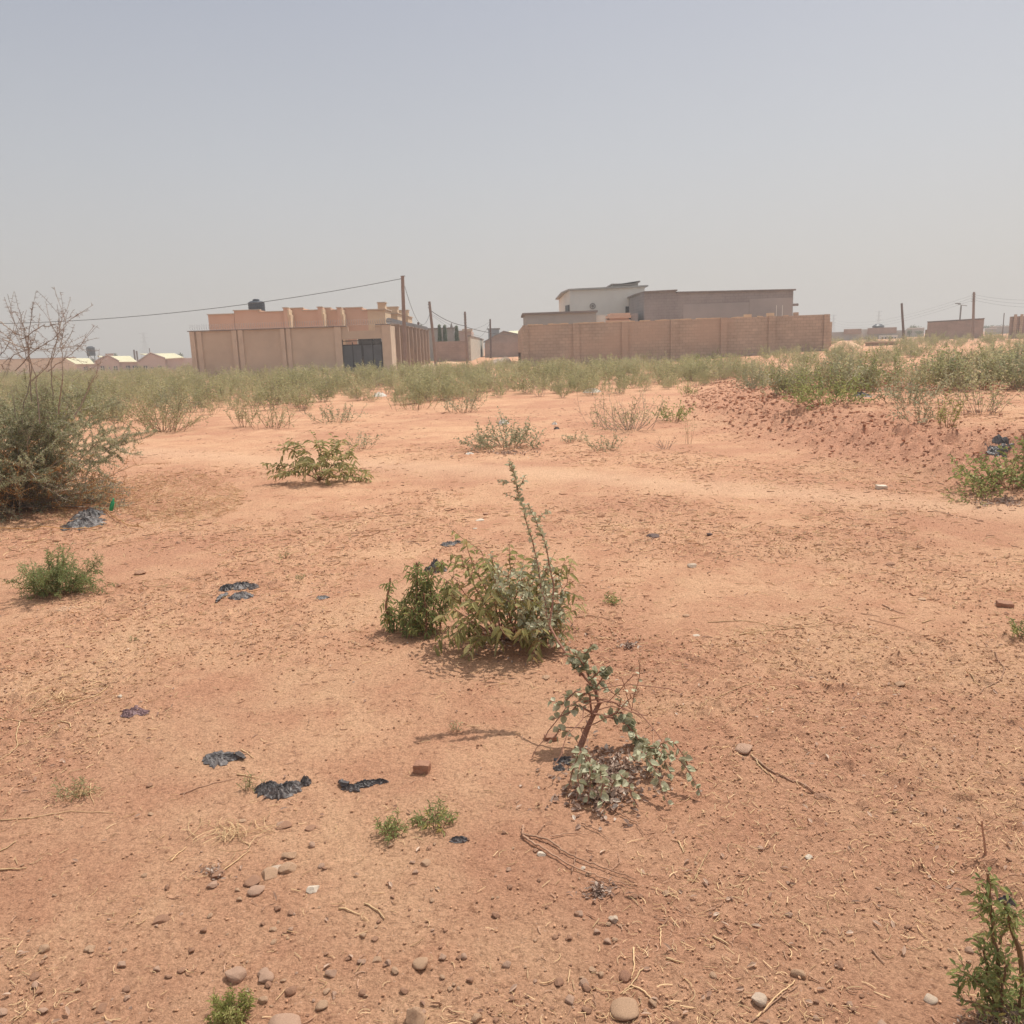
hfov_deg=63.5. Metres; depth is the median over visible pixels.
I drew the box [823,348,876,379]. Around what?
field weed
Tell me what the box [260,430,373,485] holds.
leafy bush
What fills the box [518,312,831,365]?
block wall
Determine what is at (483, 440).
bluish weed
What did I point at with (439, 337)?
cypress tree
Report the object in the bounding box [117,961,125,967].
stone
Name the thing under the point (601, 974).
stone
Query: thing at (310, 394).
field weed
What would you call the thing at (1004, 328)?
building
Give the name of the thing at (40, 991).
pebble
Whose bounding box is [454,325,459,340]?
cypress tree
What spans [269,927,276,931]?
stone
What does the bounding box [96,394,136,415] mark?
field weed
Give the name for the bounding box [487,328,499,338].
roof tower
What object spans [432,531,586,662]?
leafy bush
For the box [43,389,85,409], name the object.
field weed
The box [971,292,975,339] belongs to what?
utility pole
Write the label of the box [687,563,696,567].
stone
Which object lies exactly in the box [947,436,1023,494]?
leafy bush
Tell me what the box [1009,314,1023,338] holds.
block structure
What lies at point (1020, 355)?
field weed
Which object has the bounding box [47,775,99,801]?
green tuft
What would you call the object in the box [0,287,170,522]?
thorn bush
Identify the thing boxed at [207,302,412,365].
building
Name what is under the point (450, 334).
flat roofed building
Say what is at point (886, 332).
building
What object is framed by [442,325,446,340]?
cypress tree
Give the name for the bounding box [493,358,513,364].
rubble heap
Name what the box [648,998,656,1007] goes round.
pebble
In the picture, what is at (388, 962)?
stone
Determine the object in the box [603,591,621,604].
green tuft
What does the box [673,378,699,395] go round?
field weed
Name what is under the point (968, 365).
field weed
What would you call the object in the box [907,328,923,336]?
building
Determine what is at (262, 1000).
stone
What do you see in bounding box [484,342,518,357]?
boundary wall
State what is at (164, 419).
bluish weed
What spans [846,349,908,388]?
field weed
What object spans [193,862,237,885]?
leaf litter
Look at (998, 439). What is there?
plastic bag
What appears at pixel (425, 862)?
stone
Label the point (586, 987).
pebble
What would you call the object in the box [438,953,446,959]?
pebble
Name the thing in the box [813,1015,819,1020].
pebble
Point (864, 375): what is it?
brown weed
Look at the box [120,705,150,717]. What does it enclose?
plastic bag
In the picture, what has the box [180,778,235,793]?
twig
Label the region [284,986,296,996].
stone
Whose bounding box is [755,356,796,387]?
field weed
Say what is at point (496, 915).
pebble
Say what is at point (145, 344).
electricity pylon
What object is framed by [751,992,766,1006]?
stone
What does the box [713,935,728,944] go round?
dry stalk
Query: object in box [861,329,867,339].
building
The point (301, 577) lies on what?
green tuft
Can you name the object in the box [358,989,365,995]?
pebble
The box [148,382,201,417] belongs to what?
field weed
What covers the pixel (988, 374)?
field weed
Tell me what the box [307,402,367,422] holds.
bluish weed
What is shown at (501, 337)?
gabled house
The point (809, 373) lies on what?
field weed
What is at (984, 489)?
green weed
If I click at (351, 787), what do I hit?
plastic bag
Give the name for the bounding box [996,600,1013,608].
brick
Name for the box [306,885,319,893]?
stone
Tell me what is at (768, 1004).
dry stalk
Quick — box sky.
[0,0,1023,359]
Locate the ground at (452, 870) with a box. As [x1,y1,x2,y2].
[0,330,1023,1023]
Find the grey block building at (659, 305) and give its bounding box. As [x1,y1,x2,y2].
[627,289,798,320]
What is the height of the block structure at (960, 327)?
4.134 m
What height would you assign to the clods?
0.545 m
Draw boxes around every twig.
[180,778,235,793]
[751,985,797,1021]
[752,756,834,800]
[871,949,884,963]
[979,645,1004,693]
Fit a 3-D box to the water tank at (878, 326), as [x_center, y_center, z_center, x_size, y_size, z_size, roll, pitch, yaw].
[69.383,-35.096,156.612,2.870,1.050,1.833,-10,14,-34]
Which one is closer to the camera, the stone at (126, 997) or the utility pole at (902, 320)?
the stone at (126, 997)
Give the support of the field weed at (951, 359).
on the ground at (452, 870)
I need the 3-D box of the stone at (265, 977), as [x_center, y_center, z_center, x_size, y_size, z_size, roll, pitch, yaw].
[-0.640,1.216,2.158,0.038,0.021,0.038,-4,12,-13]
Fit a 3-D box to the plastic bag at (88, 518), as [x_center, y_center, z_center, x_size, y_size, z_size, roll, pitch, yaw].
[-4.357,0.057,8.401,0.429,0.096,1.021,-7,13,-25]
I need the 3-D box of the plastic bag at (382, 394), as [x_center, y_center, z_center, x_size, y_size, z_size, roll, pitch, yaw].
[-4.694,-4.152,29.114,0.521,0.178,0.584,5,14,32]
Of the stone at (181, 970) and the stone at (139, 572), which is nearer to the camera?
the stone at (181, 970)
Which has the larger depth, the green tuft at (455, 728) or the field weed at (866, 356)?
the field weed at (866, 356)
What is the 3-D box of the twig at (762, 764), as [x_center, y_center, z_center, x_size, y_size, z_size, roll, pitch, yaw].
[1.021,0.981,3.046,0.030,0.012,0.383,-8,13,-29]
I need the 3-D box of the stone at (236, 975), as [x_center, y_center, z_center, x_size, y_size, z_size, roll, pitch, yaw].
[-0.725,1.217,2.171,0.052,0.034,0.045,7,15,38]
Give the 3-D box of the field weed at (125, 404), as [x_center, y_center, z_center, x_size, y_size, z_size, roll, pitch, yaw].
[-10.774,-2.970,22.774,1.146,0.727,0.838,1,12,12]
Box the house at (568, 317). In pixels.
[521,310,605,324]
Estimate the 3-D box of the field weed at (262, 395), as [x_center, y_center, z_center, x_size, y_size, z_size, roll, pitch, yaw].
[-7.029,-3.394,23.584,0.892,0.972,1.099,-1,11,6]
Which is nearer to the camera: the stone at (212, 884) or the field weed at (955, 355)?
the stone at (212, 884)
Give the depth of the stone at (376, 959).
2.21 m
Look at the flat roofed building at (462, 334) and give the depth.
101.68 m
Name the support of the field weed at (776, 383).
on the ground at (452, 870)
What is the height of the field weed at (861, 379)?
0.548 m
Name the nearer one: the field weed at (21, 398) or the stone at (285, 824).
the stone at (285, 824)
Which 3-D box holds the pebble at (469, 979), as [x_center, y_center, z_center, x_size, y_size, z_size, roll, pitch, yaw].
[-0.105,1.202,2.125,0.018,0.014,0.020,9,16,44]
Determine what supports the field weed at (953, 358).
on the ground at (452, 870)
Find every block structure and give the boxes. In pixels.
[925,318,984,339]
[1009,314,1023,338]
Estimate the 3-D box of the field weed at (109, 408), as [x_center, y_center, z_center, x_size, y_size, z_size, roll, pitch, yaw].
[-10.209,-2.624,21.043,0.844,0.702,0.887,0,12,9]
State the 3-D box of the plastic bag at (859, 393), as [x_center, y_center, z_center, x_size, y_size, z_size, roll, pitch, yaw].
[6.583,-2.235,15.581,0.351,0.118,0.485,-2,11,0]
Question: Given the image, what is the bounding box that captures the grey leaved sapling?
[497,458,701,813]
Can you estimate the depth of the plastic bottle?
8.59 m
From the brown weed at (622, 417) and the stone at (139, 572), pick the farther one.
the brown weed at (622, 417)
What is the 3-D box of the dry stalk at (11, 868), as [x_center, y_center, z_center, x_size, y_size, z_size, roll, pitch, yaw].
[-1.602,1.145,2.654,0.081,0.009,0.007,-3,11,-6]
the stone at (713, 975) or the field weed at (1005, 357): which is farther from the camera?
the field weed at (1005, 357)
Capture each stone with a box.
[38,944,50,952]
[83,945,95,951]
[96,1003,106,1013]
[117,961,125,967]
[124,995,130,1001]
[134,570,145,574]
[151,914,169,924]
[177,967,187,973]
[206,880,217,888]
[211,869,224,878]
[225,966,246,983]
[243,874,260,886]
[247,885,264,895]
[257,967,268,976]
[258,996,267,1004]
[259,971,273,982]
[261,867,278,880]
[268,1013,301,1023]
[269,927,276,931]
[270,939,276,944]
[276,821,291,829]
[278,862,296,873]
[281,852,296,858]
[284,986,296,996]
[305,824,315,831]
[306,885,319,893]
[309,841,314,847]
[315,1000,327,1010]
[323,988,330,994]
[325,969,336,977]
[372,956,381,962]
[385,959,390,965]
[406,1006,426,1023]
[412,957,427,969]
[421,859,430,866]
[461,953,466,959]
[470,1013,481,1022]
[537,851,545,856]
[541,675,549,679]
[565,994,574,1004]
[579,978,588,987]
[589,966,595,972]
[599,971,603,978]
[608,915,617,923]
[610,997,638,1020]
[619,970,631,982]
[646,533,658,537]
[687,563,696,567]
[710,971,716,978]
[735,743,751,753]
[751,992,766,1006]
[790,969,805,979]
[814,793,827,799]
[894,681,905,685]
[904,924,911,929]
[923,993,937,1004]
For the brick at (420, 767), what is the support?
on the ground at (452, 870)
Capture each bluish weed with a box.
[108,388,212,433]
[223,393,264,426]
[237,396,299,427]
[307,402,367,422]
[344,431,383,449]
[386,390,445,410]
[435,389,487,412]
[453,406,546,449]
[560,431,588,441]
[583,429,628,451]
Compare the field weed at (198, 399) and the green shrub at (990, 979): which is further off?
the field weed at (198, 399)
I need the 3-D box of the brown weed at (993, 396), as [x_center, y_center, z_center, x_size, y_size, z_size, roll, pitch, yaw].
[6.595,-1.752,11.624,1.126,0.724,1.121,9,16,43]
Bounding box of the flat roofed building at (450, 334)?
[424,327,454,360]
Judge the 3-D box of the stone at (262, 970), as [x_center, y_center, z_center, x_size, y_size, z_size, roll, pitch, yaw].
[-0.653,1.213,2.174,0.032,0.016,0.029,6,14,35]
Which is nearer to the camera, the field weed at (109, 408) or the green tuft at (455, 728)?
the green tuft at (455, 728)
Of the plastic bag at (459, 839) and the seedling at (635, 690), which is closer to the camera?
the plastic bag at (459, 839)
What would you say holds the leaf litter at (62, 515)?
on the ground at (452, 870)
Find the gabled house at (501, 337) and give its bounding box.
[483,331,517,342]
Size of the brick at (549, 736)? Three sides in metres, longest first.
0.056 x 0.041 x 0.023 m
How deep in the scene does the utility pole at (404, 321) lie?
57.86 m
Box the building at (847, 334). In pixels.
[832,329,861,340]
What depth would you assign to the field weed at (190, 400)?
23.89 m
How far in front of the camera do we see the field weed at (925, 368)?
21.16 m
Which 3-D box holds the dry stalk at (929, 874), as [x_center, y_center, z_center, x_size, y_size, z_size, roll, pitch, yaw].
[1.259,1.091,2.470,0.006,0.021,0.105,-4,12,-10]
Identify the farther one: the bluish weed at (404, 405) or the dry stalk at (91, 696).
the bluish weed at (404, 405)
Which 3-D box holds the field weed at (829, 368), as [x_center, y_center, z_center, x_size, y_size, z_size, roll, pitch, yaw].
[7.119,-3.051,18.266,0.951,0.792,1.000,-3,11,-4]
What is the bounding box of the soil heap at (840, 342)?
[829,340,860,348]
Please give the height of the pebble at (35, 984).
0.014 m
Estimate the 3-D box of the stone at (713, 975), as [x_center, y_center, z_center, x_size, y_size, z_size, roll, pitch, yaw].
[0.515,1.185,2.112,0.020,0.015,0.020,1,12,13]
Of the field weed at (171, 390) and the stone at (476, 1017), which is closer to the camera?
the stone at (476, 1017)
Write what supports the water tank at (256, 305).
on the building at (321, 314)
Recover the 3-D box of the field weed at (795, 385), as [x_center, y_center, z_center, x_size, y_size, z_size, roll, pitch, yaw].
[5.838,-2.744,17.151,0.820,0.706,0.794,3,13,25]
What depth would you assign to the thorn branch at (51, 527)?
7.97 m
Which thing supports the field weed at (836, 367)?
on the ground at (452, 870)
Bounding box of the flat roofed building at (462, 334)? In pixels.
[458,329,473,359]
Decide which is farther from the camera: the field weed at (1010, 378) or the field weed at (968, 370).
the field weed at (968, 370)
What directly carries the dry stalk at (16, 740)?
on the ground at (452, 870)
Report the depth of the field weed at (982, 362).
16.54 m
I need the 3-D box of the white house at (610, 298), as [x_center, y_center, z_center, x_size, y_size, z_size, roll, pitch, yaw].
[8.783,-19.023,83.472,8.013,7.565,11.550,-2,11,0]
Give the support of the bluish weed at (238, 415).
on the ground at (452, 870)
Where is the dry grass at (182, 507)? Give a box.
[107,470,247,522]
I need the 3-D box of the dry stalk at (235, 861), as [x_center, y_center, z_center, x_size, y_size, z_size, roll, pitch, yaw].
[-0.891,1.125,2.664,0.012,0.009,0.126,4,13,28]
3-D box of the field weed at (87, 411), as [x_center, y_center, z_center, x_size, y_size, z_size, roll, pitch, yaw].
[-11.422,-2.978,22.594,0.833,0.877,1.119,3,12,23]
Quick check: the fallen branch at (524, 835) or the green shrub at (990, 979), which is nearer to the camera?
the green shrub at (990, 979)
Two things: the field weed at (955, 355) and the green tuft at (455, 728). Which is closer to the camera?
the green tuft at (455, 728)
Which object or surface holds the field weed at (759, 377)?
on the ground at (452, 870)
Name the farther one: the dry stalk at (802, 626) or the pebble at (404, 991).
the dry stalk at (802, 626)
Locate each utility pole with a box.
[401,276,406,365]
[428,301,437,365]
[464,312,467,362]
[489,319,491,357]
[901,303,904,338]
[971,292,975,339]
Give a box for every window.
[357,339,365,350]
[373,338,382,349]
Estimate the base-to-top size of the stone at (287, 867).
0.029 m
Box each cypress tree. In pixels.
[437,324,442,341]
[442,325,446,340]
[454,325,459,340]
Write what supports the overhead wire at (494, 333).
attached to the utility pole at (466, 341)
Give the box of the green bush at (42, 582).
[0,542,116,599]
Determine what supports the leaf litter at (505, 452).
on the ground at (452, 870)
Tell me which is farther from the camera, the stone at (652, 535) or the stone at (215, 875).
the stone at (652, 535)
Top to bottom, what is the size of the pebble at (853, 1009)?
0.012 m
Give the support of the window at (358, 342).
in the building at (321, 314)
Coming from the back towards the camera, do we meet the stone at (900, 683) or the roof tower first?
the roof tower
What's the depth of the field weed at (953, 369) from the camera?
17.32 m
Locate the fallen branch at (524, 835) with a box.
[521,813,643,887]
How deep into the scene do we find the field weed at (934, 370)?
16.28 m
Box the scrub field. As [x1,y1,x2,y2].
[0,329,1023,411]
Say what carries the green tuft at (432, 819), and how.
on the ground at (452, 870)
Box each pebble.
[0,1008,7,1015]
[29,972,39,980]
[31,981,38,987]
[36,989,43,994]
[37,1007,47,1013]
[80,979,86,984]
[122,985,129,993]
[153,965,159,970]
[199,926,206,932]
[265,981,271,987]
[274,905,280,911]
[357,959,365,963]
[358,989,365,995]
[391,966,398,974]
[400,987,408,994]
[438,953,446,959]
[466,976,473,982]
[492,911,499,918]
[502,961,510,968]
[509,995,514,1001]
[554,977,563,985]
[576,910,582,916]
[582,983,590,991]
[582,1006,591,1013]
[603,937,611,943]
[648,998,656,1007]
[663,890,669,895]
[784,912,792,917]
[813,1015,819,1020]
[835,960,843,968]
[849,1006,856,1011]
[965,946,973,953]
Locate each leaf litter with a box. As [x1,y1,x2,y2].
[6,484,246,553]
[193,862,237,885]
[407,612,601,665]
[450,446,555,457]
[519,722,701,829]
[528,783,631,828]
[566,877,629,899]
[612,640,641,650]
[953,997,1023,1023]
[956,493,1023,510]
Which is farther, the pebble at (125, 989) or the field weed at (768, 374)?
the field weed at (768, 374)
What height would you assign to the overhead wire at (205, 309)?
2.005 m
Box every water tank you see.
[86,346,95,358]
[248,299,264,310]
[872,324,883,327]
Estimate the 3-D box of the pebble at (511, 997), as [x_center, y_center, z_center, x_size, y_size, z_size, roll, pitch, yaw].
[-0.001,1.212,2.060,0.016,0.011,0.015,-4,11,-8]
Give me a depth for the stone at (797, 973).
2.10 m
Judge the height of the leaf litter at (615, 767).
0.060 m
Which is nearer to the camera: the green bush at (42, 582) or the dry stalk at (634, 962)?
the dry stalk at (634, 962)
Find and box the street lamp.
[955,303,966,319]
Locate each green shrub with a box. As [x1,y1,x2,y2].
[379,561,456,639]
[946,867,1023,1023]
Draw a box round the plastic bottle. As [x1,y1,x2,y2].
[109,498,114,510]
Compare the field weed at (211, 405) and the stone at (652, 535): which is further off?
the field weed at (211, 405)
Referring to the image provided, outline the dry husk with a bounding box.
[56,606,81,610]
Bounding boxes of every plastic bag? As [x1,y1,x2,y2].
[60,508,106,530]
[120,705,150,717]
[202,750,245,767]
[215,581,258,602]
[255,775,311,800]
[316,595,328,599]
[338,778,388,791]
[373,392,386,396]
[424,558,446,572]
[440,540,460,546]
[448,835,468,842]
[553,756,570,770]
[854,391,870,396]
[985,434,1014,456]
[998,895,1015,906]
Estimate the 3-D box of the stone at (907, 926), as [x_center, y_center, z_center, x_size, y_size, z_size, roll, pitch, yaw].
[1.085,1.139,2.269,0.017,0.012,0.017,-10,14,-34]
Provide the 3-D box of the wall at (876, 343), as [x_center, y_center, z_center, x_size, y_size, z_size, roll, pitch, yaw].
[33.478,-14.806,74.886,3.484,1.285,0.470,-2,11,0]
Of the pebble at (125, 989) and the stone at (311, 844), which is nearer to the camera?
the pebble at (125, 989)
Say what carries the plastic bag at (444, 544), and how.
on the ground at (452, 870)
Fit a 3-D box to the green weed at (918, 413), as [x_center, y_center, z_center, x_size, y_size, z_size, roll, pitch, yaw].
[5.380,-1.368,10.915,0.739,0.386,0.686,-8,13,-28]
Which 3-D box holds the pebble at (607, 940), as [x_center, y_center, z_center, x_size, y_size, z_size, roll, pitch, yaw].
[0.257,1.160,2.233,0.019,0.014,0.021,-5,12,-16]
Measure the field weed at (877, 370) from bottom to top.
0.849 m
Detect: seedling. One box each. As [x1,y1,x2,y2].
[621,662,642,712]
[971,812,1005,855]
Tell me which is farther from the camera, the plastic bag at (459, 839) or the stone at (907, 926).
the plastic bag at (459, 839)
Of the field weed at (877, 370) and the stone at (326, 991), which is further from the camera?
the field weed at (877, 370)
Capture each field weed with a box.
[9,386,35,407]
[31,387,73,418]
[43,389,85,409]
[51,393,78,421]
[66,380,106,416]
[76,407,108,426]
[79,389,113,418]
[85,390,131,417]
[90,395,133,421]
[90,395,140,427]
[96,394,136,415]
[106,393,142,415]
[130,398,155,417]
[138,385,170,412]
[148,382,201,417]
[169,387,208,411]
[181,387,214,411]
[201,394,223,413]
[246,377,284,409]
[282,380,315,407]
[286,385,310,407]
[287,383,315,410]
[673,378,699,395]
[729,358,772,389]
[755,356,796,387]
[758,361,805,396]
[765,361,823,395]
[771,364,814,392]
[779,354,825,390]
[804,353,849,392]
[805,349,870,392]
[819,356,845,378]
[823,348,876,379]
[826,359,863,390]
[827,352,868,386]
[832,350,885,389]
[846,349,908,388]
[846,353,894,390]
[847,368,871,390]
[868,355,913,385]
[869,343,942,389]
[894,366,934,390]
[906,349,982,385]
[907,343,957,389]
[908,356,948,384]
[925,345,967,385]
[927,347,978,390]
[927,355,981,384]
[928,345,972,377]
[931,348,972,362]
[941,353,992,387]
[944,352,1008,390]
[950,343,1003,388]
[960,343,1020,389]
[977,349,1016,385]
[979,349,1023,390]
[982,352,1023,389]
[985,336,1023,387]
[990,345,1022,379]
[990,353,1021,385]
[994,347,1023,388]
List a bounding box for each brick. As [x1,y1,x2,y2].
[413,759,430,774]
[544,733,557,741]
[875,485,887,489]
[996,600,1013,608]
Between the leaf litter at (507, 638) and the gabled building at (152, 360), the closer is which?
the leaf litter at (507, 638)
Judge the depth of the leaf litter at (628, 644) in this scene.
4.42 m
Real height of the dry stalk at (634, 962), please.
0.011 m
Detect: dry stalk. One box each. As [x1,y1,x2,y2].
[0,717,55,723]
[0,721,21,759]
[0,811,113,820]
[0,867,25,870]
[26,682,95,710]
[31,694,99,714]
[69,676,106,703]
[224,850,248,869]
[338,907,359,914]
[364,903,384,918]
[620,968,643,993]
[631,947,634,977]
[631,985,650,997]
[666,957,683,962]
[694,848,710,881]
[699,683,753,707]
[708,620,768,628]
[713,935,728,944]
[751,754,778,781]
[755,980,794,1017]
[763,624,839,630]
[922,864,942,886]
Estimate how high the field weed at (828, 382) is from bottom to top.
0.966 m
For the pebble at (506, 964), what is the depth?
2.16 m
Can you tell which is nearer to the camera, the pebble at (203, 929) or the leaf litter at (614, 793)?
the pebble at (203, 929)
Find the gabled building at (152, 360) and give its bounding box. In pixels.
[66,352,192,372]
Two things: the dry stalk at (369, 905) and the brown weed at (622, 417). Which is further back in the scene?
the brown weed at (622, 417)
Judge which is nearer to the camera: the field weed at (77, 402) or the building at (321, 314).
the field weed at (77, 402)
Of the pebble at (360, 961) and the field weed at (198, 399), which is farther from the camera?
the field weed at (198, 399)
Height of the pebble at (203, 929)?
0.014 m
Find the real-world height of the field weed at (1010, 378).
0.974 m
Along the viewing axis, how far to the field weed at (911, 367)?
17.00 m
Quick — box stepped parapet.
[606,313,637,321]
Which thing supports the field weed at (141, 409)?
on the ground at (452, 870)
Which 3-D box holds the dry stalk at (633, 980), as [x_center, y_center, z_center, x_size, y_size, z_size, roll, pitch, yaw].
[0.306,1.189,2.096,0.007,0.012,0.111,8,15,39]
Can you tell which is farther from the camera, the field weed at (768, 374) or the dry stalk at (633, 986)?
the field weed at (768, 374)
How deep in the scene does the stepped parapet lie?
70.24 m
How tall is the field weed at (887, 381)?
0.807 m
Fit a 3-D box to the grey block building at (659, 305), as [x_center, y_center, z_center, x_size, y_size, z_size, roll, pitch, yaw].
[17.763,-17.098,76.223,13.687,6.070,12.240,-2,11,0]
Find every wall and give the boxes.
[0,357,76,374]
[187,318,429,377]
[435,341,465,361]
[467,335,483,360]
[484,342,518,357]
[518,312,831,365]
[865,341,899,345]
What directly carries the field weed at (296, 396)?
on the ground at (452, 870)
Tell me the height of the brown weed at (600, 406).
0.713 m
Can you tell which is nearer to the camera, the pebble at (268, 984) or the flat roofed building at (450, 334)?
the pebble at (268, 984)
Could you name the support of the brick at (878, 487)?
on the ground at (452, 870)
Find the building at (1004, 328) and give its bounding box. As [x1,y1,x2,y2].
[989,326,1008,333]
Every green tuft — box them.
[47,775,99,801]
[203,983,258,1023]
[236,771,265,791]
[295,573,305,579]
[373,807,412,845]
[409,796,458,836]
[448,720,462,731]
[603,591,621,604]
[1006,616,1023,638]
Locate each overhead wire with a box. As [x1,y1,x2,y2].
[0,279,398,323]
[467,327,516,334]
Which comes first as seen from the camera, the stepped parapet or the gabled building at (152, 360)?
the stepped parapet
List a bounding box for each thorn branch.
[0,525,100,529]
[100,504,142,527]
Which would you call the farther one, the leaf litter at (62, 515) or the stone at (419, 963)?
the leaf litter at (62, 515)
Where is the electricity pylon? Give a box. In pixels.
[138,333,148,356]
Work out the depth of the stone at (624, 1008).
2.00 m
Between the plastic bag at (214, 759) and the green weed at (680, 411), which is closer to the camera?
the plastic bag at (214, 759)
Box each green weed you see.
[653,400,695,421]
[676,349,725,367]
[683,419,694,443]
[778,364,887,409]
[861,365,953,404]
[885,394,947,423]
[941,478,1010,505]
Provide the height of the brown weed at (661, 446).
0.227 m
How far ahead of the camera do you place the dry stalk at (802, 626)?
4.63 m
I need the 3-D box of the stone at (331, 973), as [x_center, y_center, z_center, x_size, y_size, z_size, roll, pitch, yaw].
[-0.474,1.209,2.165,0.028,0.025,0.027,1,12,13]
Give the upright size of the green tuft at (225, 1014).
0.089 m
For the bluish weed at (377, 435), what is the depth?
13.48 m
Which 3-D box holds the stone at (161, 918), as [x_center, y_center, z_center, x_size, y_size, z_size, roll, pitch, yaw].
[-1.020,1.187,2.407,0.050,0.024,0.036,-4,12,-12]
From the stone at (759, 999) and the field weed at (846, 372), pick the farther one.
the field weed at (846, 372)
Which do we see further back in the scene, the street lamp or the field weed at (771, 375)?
the street lamp
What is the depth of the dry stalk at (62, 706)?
3.88 m
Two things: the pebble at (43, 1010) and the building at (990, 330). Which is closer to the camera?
the pebble at (43, 1010)
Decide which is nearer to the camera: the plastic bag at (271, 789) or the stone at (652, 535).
the plastic bag at (271, 789)
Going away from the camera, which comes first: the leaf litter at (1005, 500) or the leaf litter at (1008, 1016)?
the leaf litter at (1008, 1016)
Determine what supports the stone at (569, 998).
on the ground at (452, 870)
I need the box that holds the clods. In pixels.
[665,368,1023,491]
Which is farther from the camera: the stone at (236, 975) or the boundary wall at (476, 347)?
the boundary wall at (476, 347)
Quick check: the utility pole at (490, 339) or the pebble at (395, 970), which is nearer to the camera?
the pebble at (395, 970)
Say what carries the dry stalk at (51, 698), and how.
on the ground at (452, 870)
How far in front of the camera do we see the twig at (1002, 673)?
3.96 m
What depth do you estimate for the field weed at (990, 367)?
18.17 m
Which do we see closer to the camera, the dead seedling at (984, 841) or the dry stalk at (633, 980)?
the dry stalk at (633, 980)
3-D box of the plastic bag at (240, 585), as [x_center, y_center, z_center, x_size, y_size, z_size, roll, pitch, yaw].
[-1.877,0.533,5.654,0.274,0.046,0.445,-5,12,-14]
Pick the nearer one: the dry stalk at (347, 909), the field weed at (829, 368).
the dry stalk at (347, 909)
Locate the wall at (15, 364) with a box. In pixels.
[0,357,76,374]
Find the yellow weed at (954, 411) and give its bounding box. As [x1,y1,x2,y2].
[934,390,966,428]
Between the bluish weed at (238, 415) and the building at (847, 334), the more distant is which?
the building at (847, 334)
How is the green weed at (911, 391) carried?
on the ground at (452, 870)
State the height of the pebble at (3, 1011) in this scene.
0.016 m
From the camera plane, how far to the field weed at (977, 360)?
16.30 m
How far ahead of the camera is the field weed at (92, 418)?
20.05 m
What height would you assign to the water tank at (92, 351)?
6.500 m
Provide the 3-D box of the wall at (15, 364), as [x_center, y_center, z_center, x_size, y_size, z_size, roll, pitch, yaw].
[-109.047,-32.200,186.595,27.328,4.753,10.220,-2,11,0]
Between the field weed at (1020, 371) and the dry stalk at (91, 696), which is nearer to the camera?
the dry stalk at (91, 696)
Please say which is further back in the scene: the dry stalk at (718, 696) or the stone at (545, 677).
the stone at (545, 677)
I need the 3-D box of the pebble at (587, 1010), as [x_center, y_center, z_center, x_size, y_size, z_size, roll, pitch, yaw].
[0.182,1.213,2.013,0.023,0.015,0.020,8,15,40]
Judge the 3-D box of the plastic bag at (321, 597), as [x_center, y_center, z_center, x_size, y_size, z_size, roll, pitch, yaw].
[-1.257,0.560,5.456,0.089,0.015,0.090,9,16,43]
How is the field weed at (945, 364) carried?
on the ground at (452, 870)
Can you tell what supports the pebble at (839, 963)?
on the ground at (452, 870)
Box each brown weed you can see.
[575,393,617,423]
[591,387,668,432]
[648,436,676,448]
[824,359,882,390]
[929,361,1023,414]
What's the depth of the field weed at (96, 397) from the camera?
22.65 m
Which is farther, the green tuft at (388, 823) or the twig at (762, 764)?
the twig at (762, 764)
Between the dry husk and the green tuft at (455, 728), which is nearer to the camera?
the green tuft at (455, 728)
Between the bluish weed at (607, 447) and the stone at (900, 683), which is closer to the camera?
the stone at (900, 683)
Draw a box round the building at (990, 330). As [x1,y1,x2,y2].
[984,328,995,334]
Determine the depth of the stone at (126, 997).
2.11 m
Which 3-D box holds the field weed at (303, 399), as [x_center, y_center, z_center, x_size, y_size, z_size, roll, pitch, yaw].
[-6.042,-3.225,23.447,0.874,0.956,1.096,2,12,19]
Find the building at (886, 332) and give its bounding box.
[867,327,906,338]
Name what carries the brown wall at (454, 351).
on the ground at (452, 870)
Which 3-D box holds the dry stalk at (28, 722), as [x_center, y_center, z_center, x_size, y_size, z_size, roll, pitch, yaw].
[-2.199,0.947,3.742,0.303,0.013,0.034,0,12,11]
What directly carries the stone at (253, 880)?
on the ground at (452, 870)
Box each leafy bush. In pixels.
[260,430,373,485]
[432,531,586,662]
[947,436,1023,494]
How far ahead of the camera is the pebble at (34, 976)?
2.19 m
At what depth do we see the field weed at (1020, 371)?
16.21 m
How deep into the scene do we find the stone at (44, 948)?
2.29 m
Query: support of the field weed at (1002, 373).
on the ground at (452, 870)
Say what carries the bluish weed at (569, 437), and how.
on the ground at (452, 870)
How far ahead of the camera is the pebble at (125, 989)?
2.14 m
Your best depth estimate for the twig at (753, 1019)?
2.02 m
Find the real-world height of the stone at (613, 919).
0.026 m
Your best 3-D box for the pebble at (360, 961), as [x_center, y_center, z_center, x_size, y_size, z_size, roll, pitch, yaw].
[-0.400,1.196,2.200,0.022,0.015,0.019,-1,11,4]
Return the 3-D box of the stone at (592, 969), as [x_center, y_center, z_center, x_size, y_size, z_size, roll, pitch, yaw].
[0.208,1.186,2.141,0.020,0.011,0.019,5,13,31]
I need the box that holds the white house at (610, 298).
[555,281,647,319]
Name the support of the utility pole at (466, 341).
on the ground at (452, 870)

